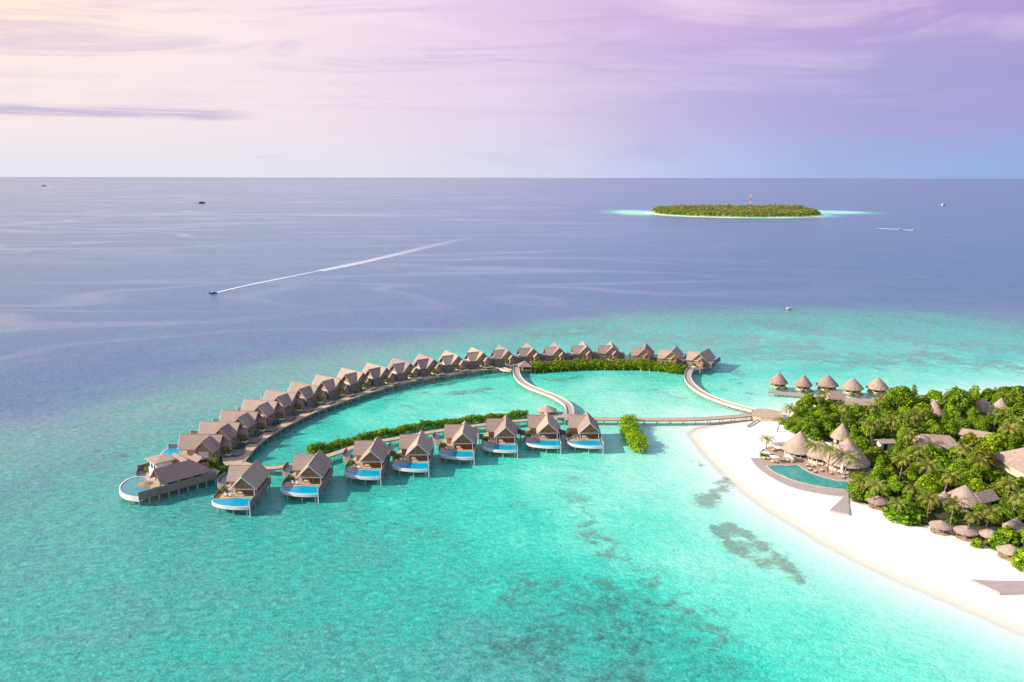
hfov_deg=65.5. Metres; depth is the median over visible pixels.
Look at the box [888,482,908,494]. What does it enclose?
broadleaf tree
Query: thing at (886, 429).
broadleaf tree
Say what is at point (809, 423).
broadleaf tree
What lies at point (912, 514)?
bush
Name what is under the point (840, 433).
thatched house
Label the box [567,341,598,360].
stilt villa
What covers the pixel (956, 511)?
broadleaf tree
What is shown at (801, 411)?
broadleaf tree
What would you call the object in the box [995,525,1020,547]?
bush
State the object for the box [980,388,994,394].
broadleaf tree
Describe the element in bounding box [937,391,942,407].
casuarina tree
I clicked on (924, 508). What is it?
bush
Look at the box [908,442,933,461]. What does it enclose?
coconut palm
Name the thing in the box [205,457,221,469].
hedge
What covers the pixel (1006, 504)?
broadleaf tree
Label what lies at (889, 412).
broadleaf tree
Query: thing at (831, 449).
coconut palm
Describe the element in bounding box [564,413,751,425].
walkway
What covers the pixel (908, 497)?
casuarina tree
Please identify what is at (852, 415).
broadleaf tree
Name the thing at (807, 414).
broadleaf tree
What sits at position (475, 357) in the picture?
stilt villa
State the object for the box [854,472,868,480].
bush
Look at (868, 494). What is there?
broadleaf tree
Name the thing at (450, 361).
stilt villa
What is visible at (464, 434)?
stilt villa
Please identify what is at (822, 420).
broadleaf tree
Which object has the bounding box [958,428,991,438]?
island villa
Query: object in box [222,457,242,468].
landing platform
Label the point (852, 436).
casuarina tree
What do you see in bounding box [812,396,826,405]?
broadleaf tree
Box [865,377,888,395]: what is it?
round hut
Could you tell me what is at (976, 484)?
broadleaf tree
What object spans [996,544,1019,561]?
beach hut
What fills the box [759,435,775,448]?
coconut palm
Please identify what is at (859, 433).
broadleaf tree
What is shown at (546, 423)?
stilt villa
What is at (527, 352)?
stilt villa
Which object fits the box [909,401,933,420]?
broadleaf tree
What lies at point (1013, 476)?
bush
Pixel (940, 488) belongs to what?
casuarina tree
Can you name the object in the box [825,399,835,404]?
bush
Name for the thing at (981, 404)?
island villa
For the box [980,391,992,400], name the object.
broadleaf tree
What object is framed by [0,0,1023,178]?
sky
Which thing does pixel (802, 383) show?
round hut
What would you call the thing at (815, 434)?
bush
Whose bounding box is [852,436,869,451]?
broadleaf tree
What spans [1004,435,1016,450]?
casuarina tree
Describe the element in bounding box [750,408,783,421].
landing platform
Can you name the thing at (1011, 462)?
island hall
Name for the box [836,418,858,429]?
broadleaf tree
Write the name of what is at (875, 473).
casuarina tree
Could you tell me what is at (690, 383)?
walkway
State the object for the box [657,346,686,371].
stilt villa
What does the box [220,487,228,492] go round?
shrub
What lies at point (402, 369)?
stilt villa
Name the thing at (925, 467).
broadleaf tree
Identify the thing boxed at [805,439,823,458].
coconut palm
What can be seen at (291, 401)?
stilt villa
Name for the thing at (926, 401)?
broadleaf tree
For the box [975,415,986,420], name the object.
broadleaf tree
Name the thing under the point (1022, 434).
casuarina tree
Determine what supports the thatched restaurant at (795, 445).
on the beach terrace
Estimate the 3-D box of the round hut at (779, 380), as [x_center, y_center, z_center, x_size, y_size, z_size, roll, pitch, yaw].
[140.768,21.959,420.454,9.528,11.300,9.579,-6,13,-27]
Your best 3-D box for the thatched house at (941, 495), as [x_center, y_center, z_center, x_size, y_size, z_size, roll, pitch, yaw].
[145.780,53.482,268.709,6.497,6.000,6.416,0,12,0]
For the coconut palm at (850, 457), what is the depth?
292.34 m
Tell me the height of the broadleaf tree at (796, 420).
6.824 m
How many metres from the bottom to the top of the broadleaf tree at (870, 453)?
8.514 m
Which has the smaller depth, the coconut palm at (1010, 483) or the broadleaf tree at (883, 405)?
the coconut palm at (1010, 483)
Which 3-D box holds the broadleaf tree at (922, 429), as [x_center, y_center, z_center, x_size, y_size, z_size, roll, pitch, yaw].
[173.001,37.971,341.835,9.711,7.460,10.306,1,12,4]
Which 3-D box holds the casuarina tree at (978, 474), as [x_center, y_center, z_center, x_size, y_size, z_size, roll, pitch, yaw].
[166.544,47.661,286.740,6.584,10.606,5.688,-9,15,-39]
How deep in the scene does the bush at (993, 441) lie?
315.96 m
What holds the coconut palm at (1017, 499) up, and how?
on the beach at (922, 558)
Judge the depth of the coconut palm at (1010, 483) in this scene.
266.12 m
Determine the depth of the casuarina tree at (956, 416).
351.39 m
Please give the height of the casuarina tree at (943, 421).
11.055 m
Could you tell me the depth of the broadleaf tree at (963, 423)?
341.24 m
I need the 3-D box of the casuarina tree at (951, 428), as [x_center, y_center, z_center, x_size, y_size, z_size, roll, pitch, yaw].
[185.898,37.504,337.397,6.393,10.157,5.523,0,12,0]
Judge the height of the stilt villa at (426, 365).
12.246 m
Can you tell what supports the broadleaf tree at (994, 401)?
on the beach at (922, 558)
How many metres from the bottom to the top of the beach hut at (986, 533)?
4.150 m
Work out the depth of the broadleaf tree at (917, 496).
270.52 m
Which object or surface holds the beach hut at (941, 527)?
on the beach at (922, 558)
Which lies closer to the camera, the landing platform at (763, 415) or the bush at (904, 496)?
the bush at (904, 496)
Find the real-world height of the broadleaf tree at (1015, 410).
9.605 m
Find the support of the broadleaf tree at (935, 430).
on the beach at (922, 558)
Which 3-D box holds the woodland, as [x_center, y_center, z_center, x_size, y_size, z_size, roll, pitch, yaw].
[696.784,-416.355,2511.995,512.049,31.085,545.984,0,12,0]
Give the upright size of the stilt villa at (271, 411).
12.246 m
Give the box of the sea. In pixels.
[0,177,1023,681]
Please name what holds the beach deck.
on the beach at (922, 558)
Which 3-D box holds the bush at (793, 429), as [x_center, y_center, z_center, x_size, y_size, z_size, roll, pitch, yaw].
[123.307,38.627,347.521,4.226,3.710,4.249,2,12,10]
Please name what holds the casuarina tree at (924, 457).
on the beach at (922, 558)
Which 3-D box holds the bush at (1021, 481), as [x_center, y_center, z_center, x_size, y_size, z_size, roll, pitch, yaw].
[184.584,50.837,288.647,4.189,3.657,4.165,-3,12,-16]
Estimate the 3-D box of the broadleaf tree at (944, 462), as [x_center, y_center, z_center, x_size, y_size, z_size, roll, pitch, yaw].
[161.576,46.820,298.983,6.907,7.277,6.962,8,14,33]
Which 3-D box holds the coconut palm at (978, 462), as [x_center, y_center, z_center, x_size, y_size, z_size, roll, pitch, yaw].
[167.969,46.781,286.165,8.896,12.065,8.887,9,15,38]
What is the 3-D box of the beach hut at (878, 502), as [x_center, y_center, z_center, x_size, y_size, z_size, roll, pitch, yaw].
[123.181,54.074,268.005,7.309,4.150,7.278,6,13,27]
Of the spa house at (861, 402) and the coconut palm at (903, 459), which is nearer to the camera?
the coconut palm at (903, 459)
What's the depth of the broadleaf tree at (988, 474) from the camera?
287.14 m
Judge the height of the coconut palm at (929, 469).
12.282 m
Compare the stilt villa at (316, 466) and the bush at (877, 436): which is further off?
the bush at (877, 436)
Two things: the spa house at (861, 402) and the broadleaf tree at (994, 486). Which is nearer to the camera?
the broadleaf tree at (994, 486)
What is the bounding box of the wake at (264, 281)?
[217,271,315,292]
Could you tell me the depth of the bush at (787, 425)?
350.23 m
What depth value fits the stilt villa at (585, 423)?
333.29 m
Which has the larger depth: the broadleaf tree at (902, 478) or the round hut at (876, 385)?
the round hut at (876, 385)
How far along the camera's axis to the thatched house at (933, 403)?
368.55 m
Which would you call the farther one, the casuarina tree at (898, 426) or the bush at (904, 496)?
the casuarina tree at (898, 426)
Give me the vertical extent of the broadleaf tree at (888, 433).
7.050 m
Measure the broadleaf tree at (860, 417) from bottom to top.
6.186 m
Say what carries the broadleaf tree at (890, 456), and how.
on the beach at (922, 558)
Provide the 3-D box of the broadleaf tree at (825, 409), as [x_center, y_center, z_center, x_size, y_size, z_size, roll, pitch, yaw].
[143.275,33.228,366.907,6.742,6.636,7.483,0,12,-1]
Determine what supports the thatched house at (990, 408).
on the beach at (922, 558)
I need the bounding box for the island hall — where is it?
[990,448,1023,476]
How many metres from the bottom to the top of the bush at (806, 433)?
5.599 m
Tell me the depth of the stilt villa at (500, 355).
466.68 m
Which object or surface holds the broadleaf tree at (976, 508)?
on the beach at (922, 558)
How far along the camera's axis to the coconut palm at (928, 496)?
254.30 m
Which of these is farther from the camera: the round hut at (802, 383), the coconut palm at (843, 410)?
the round hut at (802, 383)
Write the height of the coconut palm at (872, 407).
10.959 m
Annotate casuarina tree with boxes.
[845,425,858,440]
[868,460,884,483]
[870,398,879,416]
[893,418,901,430]
[895,419,908,440]
[903,433,914,447]
[904,492,911,502]
[907,464,918,482]
[911,385,917,397]
[920,446,931,460]
[925,485,938,507]
[936,482,943,494]
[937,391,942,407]
[937,406,949,425]
[944,418,957,436]
[944,463,956,486]
[953,411,959,427]
[953,420,959,437]
[966,406,977,421]
[966,459,982,481]
[972,385,980,398]
[985,413,992,429]
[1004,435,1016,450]
[1013,423,1021,442]
[1014,394,1023,416]
[1018,429,1023,443]
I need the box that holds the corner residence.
[119,453,218,505]
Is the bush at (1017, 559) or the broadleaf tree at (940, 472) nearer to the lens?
the bush at (1017, 559)
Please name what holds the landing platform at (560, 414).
in the sea
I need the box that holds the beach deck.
[970,579,1023,594]
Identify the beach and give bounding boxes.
[646,211,823,217]
[689,399,1023,634]
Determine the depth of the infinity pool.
293.22 m
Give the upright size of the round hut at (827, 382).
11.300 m
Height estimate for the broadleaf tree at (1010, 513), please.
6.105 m
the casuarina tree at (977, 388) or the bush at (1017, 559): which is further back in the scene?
the casuarina tree at (977, 388)
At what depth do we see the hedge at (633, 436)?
335.61 m
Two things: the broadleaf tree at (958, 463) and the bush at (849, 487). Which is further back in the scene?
the broadleaf tree at (958, 463)
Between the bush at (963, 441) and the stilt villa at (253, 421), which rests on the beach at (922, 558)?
the bush at (963, 441)
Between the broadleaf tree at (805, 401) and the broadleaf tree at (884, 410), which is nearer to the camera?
the broadleaf tree at (884, 410)
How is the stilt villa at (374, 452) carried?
in the sea
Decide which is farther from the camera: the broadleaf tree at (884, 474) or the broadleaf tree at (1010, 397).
the broadleaf tree at (1010, 397)
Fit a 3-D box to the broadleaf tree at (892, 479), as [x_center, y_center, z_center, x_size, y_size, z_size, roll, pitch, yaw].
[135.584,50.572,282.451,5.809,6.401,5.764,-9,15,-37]
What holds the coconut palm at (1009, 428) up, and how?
on the beach at (922, 558)
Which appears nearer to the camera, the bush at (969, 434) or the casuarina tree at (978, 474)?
the casuarina tree at (978, 474)
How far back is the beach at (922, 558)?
249.66 m
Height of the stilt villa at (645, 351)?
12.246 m
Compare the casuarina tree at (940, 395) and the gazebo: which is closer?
the casuarina tree at (940, 395)
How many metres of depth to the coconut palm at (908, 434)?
314.88 m
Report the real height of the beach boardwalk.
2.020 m
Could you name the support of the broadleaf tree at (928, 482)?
on the beach at (922, 558)
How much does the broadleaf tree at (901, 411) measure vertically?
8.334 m
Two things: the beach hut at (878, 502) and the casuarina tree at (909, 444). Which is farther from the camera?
the casuarina tree at (909, 444)
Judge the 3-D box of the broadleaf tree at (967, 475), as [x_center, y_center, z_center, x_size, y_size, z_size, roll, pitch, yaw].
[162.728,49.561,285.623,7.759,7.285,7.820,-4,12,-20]
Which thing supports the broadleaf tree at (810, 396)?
on the beach at (922, 558)
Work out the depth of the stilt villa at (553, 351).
475.17 m
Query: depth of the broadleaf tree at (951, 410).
360.46 m
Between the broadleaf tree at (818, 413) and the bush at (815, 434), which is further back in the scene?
the broadleaf tree at (818, 413)
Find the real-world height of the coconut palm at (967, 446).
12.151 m
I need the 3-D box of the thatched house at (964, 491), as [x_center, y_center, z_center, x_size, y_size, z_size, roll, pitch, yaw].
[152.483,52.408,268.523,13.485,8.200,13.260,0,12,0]
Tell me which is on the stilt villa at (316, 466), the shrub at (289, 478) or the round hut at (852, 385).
the shrub at (289, 478)
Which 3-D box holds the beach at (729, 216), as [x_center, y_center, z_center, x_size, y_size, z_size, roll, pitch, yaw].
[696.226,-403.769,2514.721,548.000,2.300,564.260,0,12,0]
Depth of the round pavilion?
368.54 m
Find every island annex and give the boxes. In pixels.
[875,439,895,450]
[974,489,999,506]
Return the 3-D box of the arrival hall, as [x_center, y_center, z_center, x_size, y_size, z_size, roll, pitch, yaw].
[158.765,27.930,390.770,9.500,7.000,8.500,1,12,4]
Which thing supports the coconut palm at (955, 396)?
on the beach at (922, 558)
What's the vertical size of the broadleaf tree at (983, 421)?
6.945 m
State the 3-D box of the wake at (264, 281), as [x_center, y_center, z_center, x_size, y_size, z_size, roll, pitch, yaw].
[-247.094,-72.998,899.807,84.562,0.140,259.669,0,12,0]
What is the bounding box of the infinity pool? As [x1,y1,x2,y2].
[765,464,847,489]
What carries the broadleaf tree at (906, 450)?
on the beach at (922, 558)
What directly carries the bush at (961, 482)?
on the beach at (922, 558)
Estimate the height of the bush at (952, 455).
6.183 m
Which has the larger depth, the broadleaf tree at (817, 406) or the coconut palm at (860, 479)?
the broadleaf tree at (817, 406)
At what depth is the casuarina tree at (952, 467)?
284.33 m
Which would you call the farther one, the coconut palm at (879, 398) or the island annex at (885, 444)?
the coconut palm at (879, 398)
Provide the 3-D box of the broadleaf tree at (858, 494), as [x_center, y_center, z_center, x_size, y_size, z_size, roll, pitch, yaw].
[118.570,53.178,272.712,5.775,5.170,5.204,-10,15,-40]
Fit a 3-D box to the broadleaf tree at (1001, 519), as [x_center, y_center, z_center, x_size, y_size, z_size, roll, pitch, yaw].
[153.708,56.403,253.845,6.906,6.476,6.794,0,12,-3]
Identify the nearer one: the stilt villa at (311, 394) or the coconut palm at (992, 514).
the coconut palm at (992, 514)
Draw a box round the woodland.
[650,203,818,216]
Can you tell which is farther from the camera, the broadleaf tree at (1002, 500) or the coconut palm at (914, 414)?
the coconut palm at (914, 414)
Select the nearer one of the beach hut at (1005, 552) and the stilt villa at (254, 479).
the beach hut at (1005, 552)
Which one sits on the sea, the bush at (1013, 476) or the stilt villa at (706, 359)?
the stilt villa at (706, 359)
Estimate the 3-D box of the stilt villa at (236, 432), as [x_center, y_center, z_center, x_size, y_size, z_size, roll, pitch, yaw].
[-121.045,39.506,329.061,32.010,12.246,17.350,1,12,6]
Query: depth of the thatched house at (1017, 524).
246.18 m
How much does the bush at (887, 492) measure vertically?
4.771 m
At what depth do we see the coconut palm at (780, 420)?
346.82 m
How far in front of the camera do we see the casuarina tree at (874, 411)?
357.32 m
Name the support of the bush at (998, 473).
on the beach at (922, 558)
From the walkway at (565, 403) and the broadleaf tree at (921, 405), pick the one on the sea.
the walkway at (565, 403)
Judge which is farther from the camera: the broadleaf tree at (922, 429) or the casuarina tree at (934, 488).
the broadleaf tree at (922, 429)
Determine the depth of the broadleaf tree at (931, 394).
388.01 m
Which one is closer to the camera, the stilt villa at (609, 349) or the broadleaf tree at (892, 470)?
the broadleaf tree at (892, 470)
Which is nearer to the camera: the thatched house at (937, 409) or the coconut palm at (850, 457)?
the coconut palm at (850, 457)
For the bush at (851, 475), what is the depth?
292.62 m
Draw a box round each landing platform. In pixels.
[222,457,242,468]
[553,412,576,417]
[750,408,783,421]
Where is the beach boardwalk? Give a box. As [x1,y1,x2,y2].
[750,458,848,497]
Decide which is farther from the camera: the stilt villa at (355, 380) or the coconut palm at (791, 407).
the stilt villa at (355, 380)
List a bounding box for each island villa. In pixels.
[912,434,962,452]
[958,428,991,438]
[975,399,988,414]
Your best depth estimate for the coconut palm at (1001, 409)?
345.88 m
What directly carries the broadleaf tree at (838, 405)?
on the beach at (922, 558)
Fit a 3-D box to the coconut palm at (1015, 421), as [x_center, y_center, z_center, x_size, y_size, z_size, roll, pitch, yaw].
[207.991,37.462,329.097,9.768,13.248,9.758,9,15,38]
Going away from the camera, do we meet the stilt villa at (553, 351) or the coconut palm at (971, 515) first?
the coconut palm at (971, 515)
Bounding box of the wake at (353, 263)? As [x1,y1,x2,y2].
[317,251,407,270]
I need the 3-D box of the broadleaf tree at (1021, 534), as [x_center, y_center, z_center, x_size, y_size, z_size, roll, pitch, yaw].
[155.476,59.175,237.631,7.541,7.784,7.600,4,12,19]
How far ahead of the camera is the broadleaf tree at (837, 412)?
362.79 m
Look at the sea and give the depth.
397.56 m
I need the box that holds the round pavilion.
[537,405,556,415]
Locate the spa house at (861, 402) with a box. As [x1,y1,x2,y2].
[842,398,874,409]
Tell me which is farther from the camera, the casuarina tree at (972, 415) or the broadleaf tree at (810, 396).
the broadleaf tree at (810, 396)
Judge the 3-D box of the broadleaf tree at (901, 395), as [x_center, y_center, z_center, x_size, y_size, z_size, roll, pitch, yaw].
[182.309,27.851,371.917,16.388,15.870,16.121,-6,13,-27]
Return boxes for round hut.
[769,372,787,390]
[794,375,812,392]
[816,375,838,392]
[841,378,863,397]
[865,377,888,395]
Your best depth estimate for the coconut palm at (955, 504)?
250.34 m
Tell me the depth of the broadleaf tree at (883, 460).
299.78 m
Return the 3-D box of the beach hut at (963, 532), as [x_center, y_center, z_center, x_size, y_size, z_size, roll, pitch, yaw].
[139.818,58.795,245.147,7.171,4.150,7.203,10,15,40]
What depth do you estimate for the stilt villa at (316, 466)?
284.37 m
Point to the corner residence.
(166, 473)
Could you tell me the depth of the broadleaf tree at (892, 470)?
292.40 m
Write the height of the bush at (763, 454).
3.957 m
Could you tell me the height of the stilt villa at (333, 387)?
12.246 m
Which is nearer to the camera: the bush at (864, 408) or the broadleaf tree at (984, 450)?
the broadleaf tree at (984, 450)
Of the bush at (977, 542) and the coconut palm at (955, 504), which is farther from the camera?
the coconut palm at (955, 504)
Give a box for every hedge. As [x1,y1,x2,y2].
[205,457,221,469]
[217,466,227,473]
[305,409,528,453]
[526,358,687,373]
[619,414,649,452]
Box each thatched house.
[830,423,849,443]
[928,399,941,408]
[931,405,942,417]
[936,491,950,508]
[947,485,979,511]
[984,404,997,416]
[993,398,1007,412]
[1002,518,1023,537]
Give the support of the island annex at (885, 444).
on the beach at (922, 558)
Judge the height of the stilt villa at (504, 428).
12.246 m
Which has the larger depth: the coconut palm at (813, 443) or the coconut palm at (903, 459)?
the coconut palm at (813, 443)
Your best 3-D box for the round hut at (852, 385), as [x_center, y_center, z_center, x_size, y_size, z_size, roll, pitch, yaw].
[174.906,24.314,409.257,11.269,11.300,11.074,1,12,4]
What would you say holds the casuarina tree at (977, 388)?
on the beach at (922, 558)
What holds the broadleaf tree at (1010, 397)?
on the beach at (922, 558)
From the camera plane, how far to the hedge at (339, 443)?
348.28 m
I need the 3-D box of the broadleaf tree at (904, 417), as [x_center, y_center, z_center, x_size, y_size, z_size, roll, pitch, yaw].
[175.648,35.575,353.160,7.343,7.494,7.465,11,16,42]
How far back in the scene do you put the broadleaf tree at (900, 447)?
314.32 m
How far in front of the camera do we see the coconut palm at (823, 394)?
380.17 m
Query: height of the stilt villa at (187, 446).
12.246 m
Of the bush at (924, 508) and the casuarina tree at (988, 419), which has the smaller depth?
the bush at (924, 508)
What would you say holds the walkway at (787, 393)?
on the sea
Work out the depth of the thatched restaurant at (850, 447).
298.35 m
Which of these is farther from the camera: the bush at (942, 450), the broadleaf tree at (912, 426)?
the broadleaf tree at (912, 426)
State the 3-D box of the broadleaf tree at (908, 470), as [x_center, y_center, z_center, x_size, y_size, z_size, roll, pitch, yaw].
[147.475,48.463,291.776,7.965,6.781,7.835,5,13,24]
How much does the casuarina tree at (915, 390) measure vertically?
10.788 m
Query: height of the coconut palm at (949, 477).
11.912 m
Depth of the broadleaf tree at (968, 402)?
364.69 m
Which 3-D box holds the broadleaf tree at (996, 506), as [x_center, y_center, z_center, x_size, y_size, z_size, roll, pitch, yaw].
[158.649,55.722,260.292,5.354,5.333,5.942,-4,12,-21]
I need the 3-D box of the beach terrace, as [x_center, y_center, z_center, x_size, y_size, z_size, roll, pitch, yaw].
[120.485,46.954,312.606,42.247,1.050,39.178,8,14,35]
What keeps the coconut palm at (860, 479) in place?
on the beach at (922, 558)
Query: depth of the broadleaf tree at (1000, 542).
234.44 m
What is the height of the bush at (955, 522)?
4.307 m
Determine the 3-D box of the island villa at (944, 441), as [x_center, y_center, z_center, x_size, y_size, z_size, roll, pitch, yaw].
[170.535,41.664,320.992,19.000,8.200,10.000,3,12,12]
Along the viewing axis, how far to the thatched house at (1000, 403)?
371.15 m
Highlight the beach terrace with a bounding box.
[760,442,869,481]
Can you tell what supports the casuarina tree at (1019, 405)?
on the beach at (922, 558)
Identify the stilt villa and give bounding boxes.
[161,434,244,461]
[190,421,260,448]
[212,410,278,437]
[212,459,270,516]
[236,399,296,426]
[261,389,314,417]
[280,449,332,502]
[287,381,335,409]
[312,374,356,401]
[336,368,377,393]
[343,436,389,485]
[362,363,400,389]
[387,358,422,384]
[388,430,433,477]
[412,354,445,379]
[432,420,476,465]
[437,350,469,376]
[461,347,494,373]
[474,415,517,458]
[487,345,519,367]
[513,343,544,362]
[515,411,560,453]
[540,342,571,362]
[558,411,603,453]
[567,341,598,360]
[595,341,624,360]
[629,343,657,361]
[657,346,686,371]
[685,348,720,374]
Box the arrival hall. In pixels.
[825,391,845,404]
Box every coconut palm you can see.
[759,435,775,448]
[775,416,789,431]
[781,403,798,420]
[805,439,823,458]
[816,389,831,399]
[819,443,842,472]
[836,402,855,421]
[840,450,862,475]
[851,474,871,500]
[860,418,884,441]
[864,478,889,507]
[866,402,883,416]
[871,394,891,411]
[880,413,906,436]
[887,497,910,519]
[891,452,916,476]
[898,427,920,448]
[902,481,926,495]
[904,408,928,423]
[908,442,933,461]
[914,457,941,475]
[916,491,943,522]
[939,469,965,490]
[941,495,969,523]
[944,389,965,404]
[951,442,976,458]
[961,510,986,538]
[966,454,993,477]
[979,505,1007,538]
[989,405,1011,431]
[997,422,1022,441]
[998,476,1023,497]
[1003,415,1023,430]
[1006,491,1023,519]
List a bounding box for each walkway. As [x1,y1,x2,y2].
[236,367,498,461]
[238,417,557,475]
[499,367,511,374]
[513,366,573,413]
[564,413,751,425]
[684,366,755,412]
[768,391,822,397]
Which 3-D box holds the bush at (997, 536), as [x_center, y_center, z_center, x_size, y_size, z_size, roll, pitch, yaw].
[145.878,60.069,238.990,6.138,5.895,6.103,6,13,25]
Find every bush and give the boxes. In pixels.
[759,449,767,456]
[783,421,794,430]
[790,426,798,432]
[803,429,810,436]
[808,428,822,441]
[819,422,835,437]
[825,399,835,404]
[846,483,855,493]
[848,472,856,478]
[850,403,862,411]
[850,482,869,497]
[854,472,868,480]
[860,405,869,413]
[873,432,881,438]
[878,483,891,496]
[881,501,926,525]
[898,494,911,500]
[916,501,932,513]
[922,444,939,457]
[937,447,948,458]
[945,517,959,526]
[946,446,962,459]
[953,479,968,488]
[957,438,968,446]
[962,431,977,443]
[970,537,984,547]
[974,436,982,444]
[982,432,1006,452]
[986,531,1007,548]
[994,469,1005,478]
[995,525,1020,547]
[998,430,1017,450]
[1001,475,1019,489]
[1009,546,1023,571]
[1018,477,1023,484]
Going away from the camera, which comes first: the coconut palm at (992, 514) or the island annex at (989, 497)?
the coconut palm at (992, 514)
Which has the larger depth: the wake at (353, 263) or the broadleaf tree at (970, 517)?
the wake at (353, 263)
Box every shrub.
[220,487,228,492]
[287,475,294,481]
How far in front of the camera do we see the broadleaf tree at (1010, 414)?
351.47 m
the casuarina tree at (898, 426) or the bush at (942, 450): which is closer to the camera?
the bush at (942, 450)
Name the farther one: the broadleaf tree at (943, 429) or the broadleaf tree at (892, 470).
the broadleaf tree at (943, 429)
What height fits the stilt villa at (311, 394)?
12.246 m
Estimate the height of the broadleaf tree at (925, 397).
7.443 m
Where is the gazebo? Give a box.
[517,361,531,373]
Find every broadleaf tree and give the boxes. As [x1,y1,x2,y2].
[793,406,809,416]
[793,416,802,429]
[794,416,819,430]
[795,398,812,407]
[800,392,814,403]
[801,412,816,418]
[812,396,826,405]
[813,403,826,410]
[814,410,825,418]
[816,406,830,413]
[817,415,834,426]
[825,414,836,425]
[833,404,848,411]
[835,408,845,418]
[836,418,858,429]
[842,410,857,421]
[849,489,864,500]
[851,429,862,438]
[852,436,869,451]
[856,415,868,421]
[863,446,887,461]
[863,489,878,501]
[869,468,890,479]
[872,455,892,467]
[877,408,889,415]
[877,426,889,437]
[878,410,901,427]
[879,403,888,409]
[882,466,898,475]
[883,385,917,408]
[884,429,896,439]
[885,475,900,485]
[887,453,900,464]
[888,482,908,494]
[889,444,904,451]
[893,437,903,445]
[896,406,909,416]
[897,448,915,461]
[899,476,912,486]
[901,413,916,424]
[902,464,925,476]
[907,423,921,435]
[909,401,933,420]
[909,421,925,433]
[910,461,926,472]
[913,475,938,491]
[915,489,930,501]
[916,395,930,401]
[919,397,929,403]
[925,425,943,434]
[926,389,942,399]
[926,419,937,426]
[927,471,945,486]
[931,424,947,432]
[932,467,944,475]
[934,457,950,470]
[937,385,975,416]
[944,504,961,514]
[946,405,961,418]
[946,459,970,472]
[954,418,972,430]
[954,468,974,483]
[962,511,980,522]
[964,408,980,416]
[967,478,986,491]
[969,420,989,431]
[969,444,997,462]
[971,502,987,515]
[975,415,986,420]
[977,419,989,427]
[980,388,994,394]
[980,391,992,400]
[980,468,994,482]
[982,510,1004,524]
[986,477,1015,497]
[989,504,1003,510]
[990,391,1003,400]
[990,397,1004,404]
[990,413,1010,426]
[994,539,1009,547]
[995,497,1010,504]
[996,386,1011,392]
[1000,408,1016,420]
[1000,507,1016,521]
[1001,385,1023,405]
[1001,501,1017,509]
[1006,406,1020,418]
[1014,506,1023,521]
[1018,527,1023,542]
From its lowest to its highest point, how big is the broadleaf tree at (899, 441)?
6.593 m
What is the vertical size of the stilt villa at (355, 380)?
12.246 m
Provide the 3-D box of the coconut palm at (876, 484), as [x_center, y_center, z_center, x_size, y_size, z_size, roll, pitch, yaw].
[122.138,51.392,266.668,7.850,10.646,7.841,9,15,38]
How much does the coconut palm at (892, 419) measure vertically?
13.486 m
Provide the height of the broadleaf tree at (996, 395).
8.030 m
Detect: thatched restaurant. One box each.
[782,431,812,460]
[806,440,829,465]
[823,438,870,473]
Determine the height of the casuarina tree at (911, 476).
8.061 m
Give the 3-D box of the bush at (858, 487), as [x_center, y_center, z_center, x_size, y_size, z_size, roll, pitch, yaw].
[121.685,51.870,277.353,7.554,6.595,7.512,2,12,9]
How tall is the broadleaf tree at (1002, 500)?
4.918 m
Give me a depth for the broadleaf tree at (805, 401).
376.15 m
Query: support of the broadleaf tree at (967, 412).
on the beach at (922, 558)
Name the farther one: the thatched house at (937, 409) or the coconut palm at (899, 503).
the thatched house at (937, 409)
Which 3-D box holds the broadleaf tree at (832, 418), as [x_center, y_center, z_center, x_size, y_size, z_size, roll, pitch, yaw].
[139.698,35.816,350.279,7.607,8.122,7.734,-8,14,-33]
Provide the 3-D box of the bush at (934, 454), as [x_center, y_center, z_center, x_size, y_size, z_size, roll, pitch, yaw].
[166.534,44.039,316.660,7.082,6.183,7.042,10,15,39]
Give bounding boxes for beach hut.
[866,496,889,509]
[929,520,952,535]
[953,525,978,541]
[978,529,994,543]
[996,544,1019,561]
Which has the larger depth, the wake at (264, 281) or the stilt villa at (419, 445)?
the wake at (264, 281)
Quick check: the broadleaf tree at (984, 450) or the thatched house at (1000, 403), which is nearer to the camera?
the broadleaf tree at (984, 450)
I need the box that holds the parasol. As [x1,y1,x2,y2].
[137,481,152,486]
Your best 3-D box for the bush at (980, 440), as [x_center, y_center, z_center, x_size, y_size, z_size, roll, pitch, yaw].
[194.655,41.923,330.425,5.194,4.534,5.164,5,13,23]
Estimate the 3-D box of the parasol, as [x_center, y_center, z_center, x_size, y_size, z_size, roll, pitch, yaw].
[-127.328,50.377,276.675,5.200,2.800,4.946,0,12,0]
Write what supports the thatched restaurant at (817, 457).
on the beach terrace
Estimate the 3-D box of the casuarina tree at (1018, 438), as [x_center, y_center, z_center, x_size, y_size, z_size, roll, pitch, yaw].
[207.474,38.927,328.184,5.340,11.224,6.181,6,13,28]
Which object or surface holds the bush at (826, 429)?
on the beach at (922, 558)
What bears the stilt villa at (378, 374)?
on the sea
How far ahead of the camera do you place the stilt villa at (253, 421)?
343.22 m
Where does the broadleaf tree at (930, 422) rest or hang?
on the beach at (922, 558)
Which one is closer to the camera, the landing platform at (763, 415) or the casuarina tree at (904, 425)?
the casuarina tree at (904, 425)
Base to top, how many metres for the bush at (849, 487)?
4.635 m
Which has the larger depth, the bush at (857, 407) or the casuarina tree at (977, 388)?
the casuarina tree at (977, 388)

